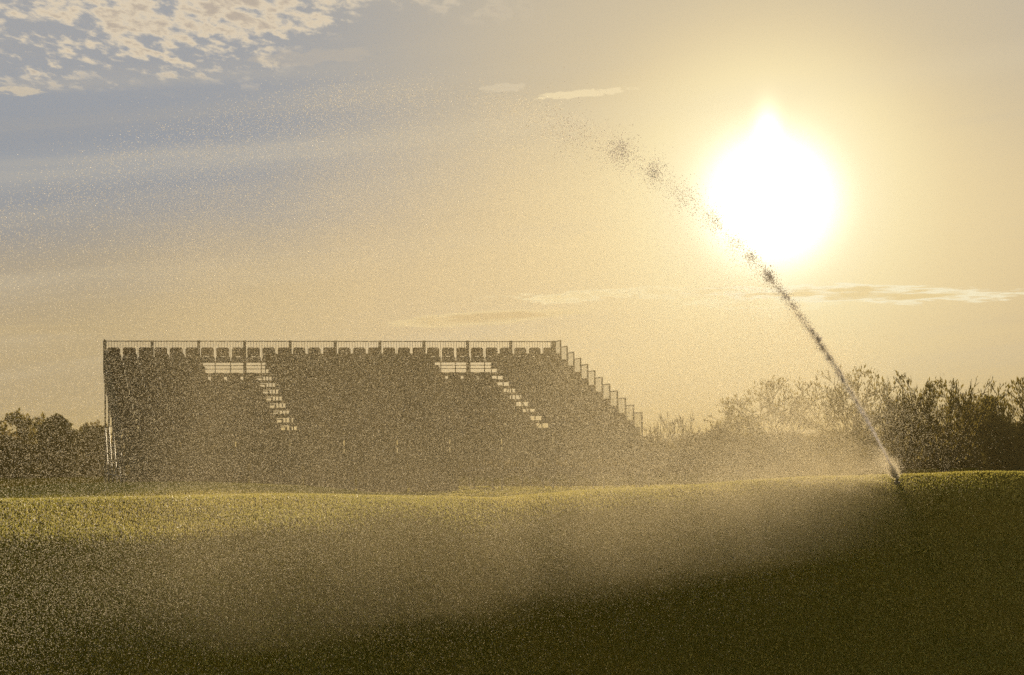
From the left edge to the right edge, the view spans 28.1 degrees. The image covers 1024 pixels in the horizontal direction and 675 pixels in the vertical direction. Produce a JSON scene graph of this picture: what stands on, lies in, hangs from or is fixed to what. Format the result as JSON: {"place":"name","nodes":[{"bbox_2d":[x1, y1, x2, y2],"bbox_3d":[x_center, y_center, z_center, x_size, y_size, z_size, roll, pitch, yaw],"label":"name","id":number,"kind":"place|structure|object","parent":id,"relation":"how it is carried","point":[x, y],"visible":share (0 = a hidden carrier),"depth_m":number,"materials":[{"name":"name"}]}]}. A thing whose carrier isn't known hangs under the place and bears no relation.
{"place":"outdoors","nodes":[
{"label":"outdoors","id":0,"kind":"place"},
{"bbox_2d":[0,451,1023,674],"bbox_3d":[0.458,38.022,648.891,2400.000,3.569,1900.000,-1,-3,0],"label":"ground","id":1,"kind":"structure","parent":0,"point":[645,581],"depth_m":28.87,"materials":[{"name":"green plant"}]},
{"bbox_2d":[0,408,45,471],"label":"loose tree","id":2,"kind":"object","parent":1,"relation":"on","point":[27,423],"visible":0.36,"depth_m":111.59,"materials":[{"name":"green plant"}]},
{"bbox_2d":[0,430,53,477],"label":"round tree","id":3,"kind":"object","parent":1,"relation":"on","point":[20,465],"visible":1,"depth_m":105.03,"materials":[{"name":"green plant"}]},
{"bbox_2d":[33,413,82,476],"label":"round tree","id":4,"kind":"object","parent":1,"relation":"on","point":[55,461],"visible":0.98,"depth_m":107.40,"materials":[{"name":"green plant"}]},
{"bbox_2d":[73,419,115,475],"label":"round tree","id":5,"kind":"object","parent":1,"relation":"on","point":[92,444],"visible":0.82,"depth_m":111.46,"materials":[{"name":"green plant"}]},
{"bbox_2d":[33,438,407,475],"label":"undergrowth","id":6,"kind":"object","parent":1,"relation":"on","point":[127,470],"visible":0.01,"depth_m":116.56,"materials":[{"name":"green plant"}]},
{"bbox_2d":[103,339,642,492],"bbox_3d":[-4.441,2.203,61.393,14.886,4.819,10.869,0,-3,-14],"label":"grandstand","id":7,"kind":"object","parent":1,"relation":"on","point":[164,459],"visible":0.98,"depth_m":59.24,"materials":[{"name":"metal"}]},
{"bbox_2d":[0,68,887,674],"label":"drops","id":8,"kind":"object","parent":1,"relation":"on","point":[836,372],"visible":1,"depth_m":24.20,"materials":[{"name":"liquid"}]},
{"bbox_2d":[478,448,520,477],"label":"shrub","id":9,"kind":"object","parent":1,"relation":"on","point":[507,464],"visible":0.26,"depth_m":83.73,"materials":[{"name":"green plant"}]},
{"bbox_2d":[523,459,567,477],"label":"shrub","id":10,"kind":"object","parent":1,"relation":"on","point":[545,476],"visible":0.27,"depth_m":81.70,"materials":[{"name":"green plant"}]},
{"bbox_2d":[459,443,701,476],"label":"undergrowth","id":11,"kind":"object","parent":1,"relation":"on","point":[670,469],"visible":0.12,"depth_m":88.23,"materials":[{"name":"green plant"}]},
{"bbox_2d":[611,458,646,476],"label":"shrub","id":12,"kind":"object","parent":1,"relation":"on","point":[621,460],"visible":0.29,"depth_m":81.61,"materials":[{"name":"green plant"}]},
{"bbox_2d":[640,422,666,476],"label":"shrub","id":13,"kind":"object","parent":1,"relation":"on","point":[658,442],"visible":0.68,"depth_m":79.82,"materials":[{"name":"green plant"}]},
{"bbox_2d":[656,420,673,474],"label":"bare tree","id":14,"kind":"object","parent":1,"relation":"on","point":[662,473],"visible":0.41,"depth_m":85.80,"materials":[{"name":"brown plant"}]},
{"bbox_2d":[655,412,711,475],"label":"bare tree","id":15,"kind":"object","parent":1,"relation":"on","point":[684,438],"visible":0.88,"depth_m":83.79,"materials":[{"name":"brown plant"}]},
{"bbox_2d":[633,450,751,486],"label":"scaffold walkway","id":16,"kind":"structure","parent":1,"relation":"on","point":[679,455],"depth_m":59.41,"materials":[{"name":"metal"}]},
{"bbox_2d":[675,425,763,473],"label":"bush","id":17,"kind":"object","parent":1,"relation":"on","point":[734,442],"visible":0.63,"depth_m":87.36,"materials":[{"name":"green plant"}]},
{"bbox_2d":[710,399,763,470],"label":"willow tree","id":18,"kind":"object","parent":1,"relation":"on","point":[741,421],"visible":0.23,"depth_m":96.77,"materials":[{"name":"green plant"}]},
{"bbox_2d":[703,375,882,472],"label":"willow tree","id":19,"kind":"object","parent":1,"relation":"on","point":[782,413],"visible":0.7,"depth_m":89.09,"materials":[{"name":"green plant"}]},
{"bbox_2d":[668,421,1022,471],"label":"undergrowth","id":20,"kind":"object","parent":1,"relation":"on","point":[879,460],"visible":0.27,"depth_m":98.32,"materials":[{"name":"green plant"}]},
{"bbox_2d":[800,364,911,472],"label":"willow tree","id":21,"kind":"object","parent":1,"relation":"on","point":[859,468],"visible":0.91,"depth_m":83.85,"materials":[{"name":"green plant"}]},
{"bbox_2d":[893,474,899,483],"bbox_3d":[8.044,2.957,42.788,0.148,0.238,0.166,0,-3,-12],"label":"lawn sprinkler","id":22,"kind":"object","parent":1,"relation":"on","point":[896,481],"visible":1,"depth_m":42.76,"materials":[{"name":"plastic"}]},
{"bbox_2d":[522,67,895,474],"bbox_3d":[3.821,-0.429,34.843,1.758,5.803,18.067,-2,-3,24],"label":"water jet","id":23,"kind":"object","parent":22,"relation":"attached to","point":[770,277],"visible":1,"depth_m":32.87},
{"bbox_2d":[865,371,971,472],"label":"willow tree","id":24,"kind":"object","parent":1,"relation":"on","point":[903,406],"visible":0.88,"depth_m":83.50,"materials":[{"name":"green plant"}]},
{"bbox_2d":[888,373,1009,471],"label":"willow tree","id":25,"kind":"object","parent":1,"relation":"on","point":[958,406],"visible":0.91,"depth_m":83.49,"materials":[{"name":"green plant"}]},
{"bbox_2d":[944,393,1016,468],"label":"willow tree","id":26,"kind":"object","parent":1,"relation":"on","point":[968,433],"visible":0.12,"depth_m":91.64,"materials":[{"name":"green plant"}]},
{"bbox_2d":[969,395,1011,469],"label":"evergreen tree","id":27,"kind":"object","parent":1,"relation":"on","point":[980,461],"visible":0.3,"depth_m":88.82,"materials":[{"name":"green plant"}]},
{"bbox_2d":[963,377,1023,452],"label":"willow tree","id":28,"kind":"object","parent":1,"relation":"on","point":[996,413],"visible":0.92,"depth_m":83.82,"materials":[{"name":"green plant"}]},
{"bbox_2d":[979,422,1023,471],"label":"evergreen bush","id":29,"kind":"object","parent":1,"relation":"on","point":[998,457],"visible":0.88,"depth_m":83.30,"materials":[{"name":"green plant"}]},
{"bbox_2d":[0,0,1023,448],"label":"sky","id":30,"kind":"structure","parent":0,"point":[871,152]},
{"bbox_2d":[344,429,875,452],"bbox_3d":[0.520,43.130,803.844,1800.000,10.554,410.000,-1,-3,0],"label":"distant hill","id":31,"kind":"structure","parent":0,"point":[807,431],"depth_m":730.52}
]}

